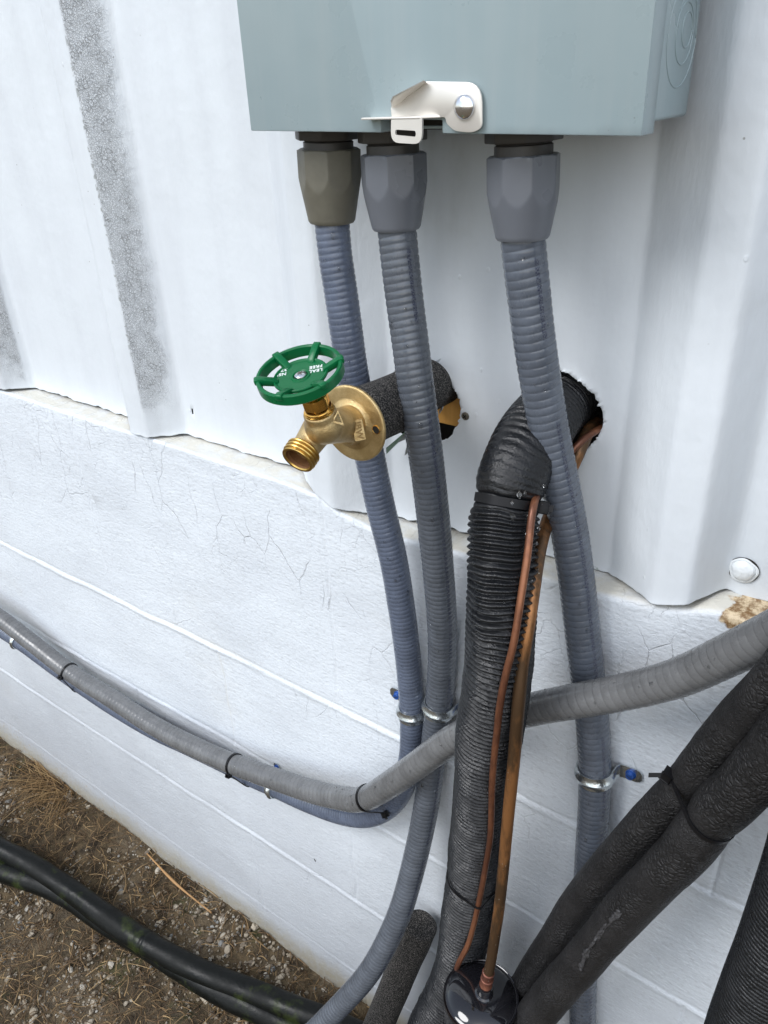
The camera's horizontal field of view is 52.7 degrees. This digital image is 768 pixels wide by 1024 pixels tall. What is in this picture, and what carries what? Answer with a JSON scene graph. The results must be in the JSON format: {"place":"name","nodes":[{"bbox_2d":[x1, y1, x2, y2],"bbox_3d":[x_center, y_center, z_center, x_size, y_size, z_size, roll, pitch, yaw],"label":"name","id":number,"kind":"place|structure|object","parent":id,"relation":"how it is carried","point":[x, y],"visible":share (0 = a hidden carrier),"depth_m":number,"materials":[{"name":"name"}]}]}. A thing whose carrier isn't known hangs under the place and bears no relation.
{"place":"outdoors","nodes":[
{"label":"outdoors","id":0,"kind":"place"},
{"bbox_2d":[0,737,368,1023],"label":"ground","id":1,"kind":"structure","parent":0,"point":[362,1008],"depth_m":1.53,"materials":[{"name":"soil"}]},
{"bbox_2d":[0,754,82,840],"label":"dry grass tuft","id":2,"kind":"object","parent":1,"relation":"on","point":[49,785],"visible":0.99,"depth_m":1.83,"materials":[{"name":"brown plant"}]},
{"bbox_2d":[0,861,292,1023],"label":"black hose","id":3,"kind":"object","parent":1,"relation":"on","point":[11,876],"visible":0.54,"depth_m":1.42,"materials":[{"name":"black rubber"}]},
{"bbox_2d":[0,836,363,1023],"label":"black hose","id":4,"kind":"object","parent":3,"relation":"on","point":[111,920],"visible":0.97,"depth_m":1.44,"materials":[{"name":"black rubber"}]},
{"bbox_2d":[147,853,211,912],"bbox_3d":[-0.431,0.771,1.611,0.222,0.008,0.010,20,36,36],"label":"dry stalk","id":5,"kind":"object","parent":1,"relation":"on","point":[174,881],"visible":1,"depth_m":1.61,"materials":[{"name":"brown plant"}]},
{"bbox_2d":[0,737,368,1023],"bbox_3d":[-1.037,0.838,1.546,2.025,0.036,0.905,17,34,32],"label":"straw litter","id":6,"kind":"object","parent":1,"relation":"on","point":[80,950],"visible":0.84,"depth_m":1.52,"materials":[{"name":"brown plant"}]},
{"bbox_2d":[0,388,767,1023],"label":"block wall","id":7,"kind":"structure","parent":1,"relation":"on","point":[226,598],"depth_m":1.12,"materials":[{"name":"white paint"}]},
{"bbox_2d":[9,637,15,648],"bbox_3d":[-0.756,0.260,1.596,0.014,0.055,0.035,17,34,32],"label":"conduit strap","id":8,"kind":"object","parent":7,"relation":"attached to","point":[11,640],"visible":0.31,"depth_m":1.59,"materials":[{"name":"metal"}]},
{"bbox_2d":[264,763,279,798],"bbox_3d":[-0.173,0.423,1.207,0.018,0.054,0.035,17,34,32],"label":"conduit strap","id":9,"kind":"object","parent":7,"relation":"attached to","point":[267,792],"visible":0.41,"depth_m":1.20,"materials":[{"name":"metal"}]},
{"bbox_2d":[0,0,767,604],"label":"metal siding","id":10,"kind":"object","parent":7,"relation":"attached to","point":[160,274],"visible":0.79,"depth_m":0.76,"materials":[{"name":"white paint"}]},
{"bbox_2d":[356,359,457,439],"bbox_3d":[0.021,-0.109,0.732,0.054,0.077,0.200,12,32,25],"label":"foam covered pipe","id":11,"kind":"object","parent":10,"relation":"attached to","point":[383,392],"visible":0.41,"depth_m":0.67,"materials":[{"name":"black rubber"}]},
{"bbox_2d":[253,342,385,471],"bbox_3d":[-0.048,-0.073,0.597,0.066,0.116,0.116,11,31,23],"label":"wall tap","id":12,"kind":"object","parent":11,"relation":"attached to","point":[348,421],"depth_m":0.58,"materials":[{"name":"gold metal"}]},
{"bbox_2d":[461,412,468,419],"bbox_3d":[0.080,-0.094,0.765,0.008,0.008,0.002,17,34,32],"label":"siding screw","id":13,"kind":"object","parent":10,"relation":"attached to","point":[465,415],"visible":1,"depth_m":0.76,"materials":[{"name":"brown metal"}]},
{"bbox_2d":[237,0,700,143],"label":"electrical box","id":14,"kind":"object","parent":10,"relation":"attached to","point":[579,67],"visible":1,"depth_m":0.49,"materials":[{"name":"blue metal"}]},
{"bbox_2d":[0,131,423,827],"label":"flexible conduit","id":15,"kind":"object","parent":14,"relation":"attached to","point":[330,171],"visible":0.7,"depth_m":0.75,"materials":[{"name":"grey plastic"}]},
{"bbox_2d":[0,608,767,812],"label":"flexible conduit","id":16,"kind":"object","parent":15,"relation":"attached to","point":[738,649],"visible":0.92,"depth_m":0.86,"materials":[{"name":"grey plastic"}]},
{"bbox_2d":[57,662,76,691],"bbox_3d":[-0.591,0.317,1.470,0.014,0.079,0.055,14,33,28],"label":"cable tie","id":17,"kind":"object","parent":16,"relation":"attached to","point":[59,677],"visible":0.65,"depth_m":1.44,"materials":[{"name":"black plastic"}]},
{"bbox_2d":[225,753,247,786],"bbox_3d":[-0.226,0.410,1.225,0.019,0.074,0.060,17,34,32],"label":"cable tie","id":18,"kind":"object","parent":16,"relation":"attached to","point":[227,775],"visible":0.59,"depth_m":1.20,"materials":[{"name":"black plastic"}]},
{"bbox_2d":[355,783,390,819],"bbox_3d":[-0.005,0.376,1.009,0.066,0.051,0.034,-13,30,-18],"label":"cable tie","id":19,"kind":"object","parent":16,"relation":"attached to","point":[385,814],"visible":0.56,"depth_m":1.00,"materials":[{"name":"black plastic"}]},
{"bbox_2d":[305,130,456,1023],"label":"flexible conduit","id":20,"kind":"object","parent":14,"relation":"attached to","point":[394,179],"visible":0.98,"depth_m":0.69,"materials":[{"name":"grey plastic"}]},
{"bbox_2d":[484,134,611,1023],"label":"flexible conduit","id":21,"kind":"object","parent":14,"relation":"attached to","point":[523,177],"visible":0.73,"depth_m":0.62,"materials":[{"name":"grey plastic"}]},
{"bbox_2d":[729,557,759,582],"bbox_3d":[0.305,0.051,0.659,0.025,0.025,0.006,17,34,32],"label":"painted screw","id":22,"kind":"object","parent":10,"relation":"attached to","point":[743,570],"visible":1,"depth_m":0.66,"materials":[{"name":"white metal"}]},
{"bbox_2d":[390,687,423,725],"bbox_3d":[0.022,0.236,0.935,0.029,0.017,0.063,-26,36,-35],"label":"conduit strap","id":23,"kind":"object","parent":7,"relation":"attached to","point":[410,720],"visible":0.81,"depth_m":0.92,"materials":[{"name":"metal"}]},
{"bbox_2d":[421,696,457,723],"bbox_3d":[0.073,0.230,0.888,0.065,0.022,0.031,10,31,22],"label":"conduit strap","id":24,"kind":"object","parent":7,"relation":"attached to","point":[438,717],"visible":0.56,"depth_m":0.88,"materials":[{"name":"metal"}]},
{"bbox_2d":[574,761,642,791],"bbox_3d":[0.225,0.270,0.784,0.066,0.022,0.032,10,31,22],"label":"conduit strap","id":25,"kind":"object","parent":7,"relation":"attached to","point":[607,782],"visible":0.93,"depth_m":0.78,"materials":[{"name":"metal"}]},
{"bbox_2d":[363,909,436,1023],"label":"foam sleeve","id":26,"kind":"object","parent":1,"relation":"on","point":[397,980],"visible":0.89,"depth_m":1.11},
{"bbox_2d":[443,959,518,1023],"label":"black tank","id":27,"kind":"object","parent":1,"relation":"on","point":[467,999],"visible":0.9,"depth_m":0.89,"materials":[{"name":"paint"}]},
{"bbox_2d":[479,416,602,990],"bbox_3d":[0.156,0.228,0.803,0.035,0.637,0.201,13,32,26],"label":"copper pipe","id":28,"kind":"object","parent":27,"relation":"attached to","point":[514,752],"visible":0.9,"depth_m":0.70,"materials":[{"name":"brown metal"}]},
{"bbox_2d":[407,370,600,1023],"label":"ribbed duct","id":29,"kind":"object","parent":1,"relation":"on","point":[515,462],"visible":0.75,"depth_m":0.67,"materials":[{"name":"black plastic"}]},
{"bbox_2d":[446,871,494,909],"bbox_3d":[0.105,0.421,0.893,0.068,0.012,0.062,17,34,32],"label":"cable tie","id":30,"kind":"object","parent":29,"relation":"attached to","point":[469,903],"visible":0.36,"depth_m":0.87,"materials":[{"name":"black plastic"}]},
{"bbox_2d":[474,492,553,514],"bbox_3d":[0.107,-0.008,0.653,0.063,0.032,0.053,17,34,32],"label":"cable tie","id":31,"kind":"object","parent":29,"relation":"attached to","point":[546,507],"visible":0.87,"depth_m":0.63,"materials":[{"name":"black plastic"}]},
{"bbox_2d":[454,424,602,970],"bbox_3d":[0.136,0.274,0.825,0.072,0.742,0.181,17,34,32],"label":"copper tube","id":32,"kind":"object","parent":29,"relation":"attached to","point":[534,502],"visible":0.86,"depth_m":0.68,"materials":[{"name":"brown metal"}]},
{"bbox_2d":[512,648,767,1001],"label":"insulated pipe","id":33,"kind":"object","parent":1,"relation":"on","point":[638,831],"visible":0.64,"depth_m":0.69,"materials":[{"name":"black plastic"}]},
{"bbox_2d":[514,706,767,1023],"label":"insulated pipe","id":34,"kind":"object","parent":1,"relation":"on","point":[729,799],"visible":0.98,"depth_m":0.67,"materials":[{"name":"black plastic"}]},
{"bbox_2d":[648,763,734,844],"bbox_3d":[0.259,0.234,0.635,0.048,0.029,0.072,-16,31,-23],"label":"cable tie","id":35,"kind":"object","parent":34,"relation":"attached to","point":[665,776],"visible":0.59,"depth_m":0.63,"materials":[{"name":"black plastic"}]},
{"bbox_2d":[704,834,767,1023],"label":"ribbed duct","id":36,"kind":"object","parent":1,"relation":"on","point":[740,995],"visible":1,"depth_m":0.61,"materials":[{"name":"black plastic"}]}
]}

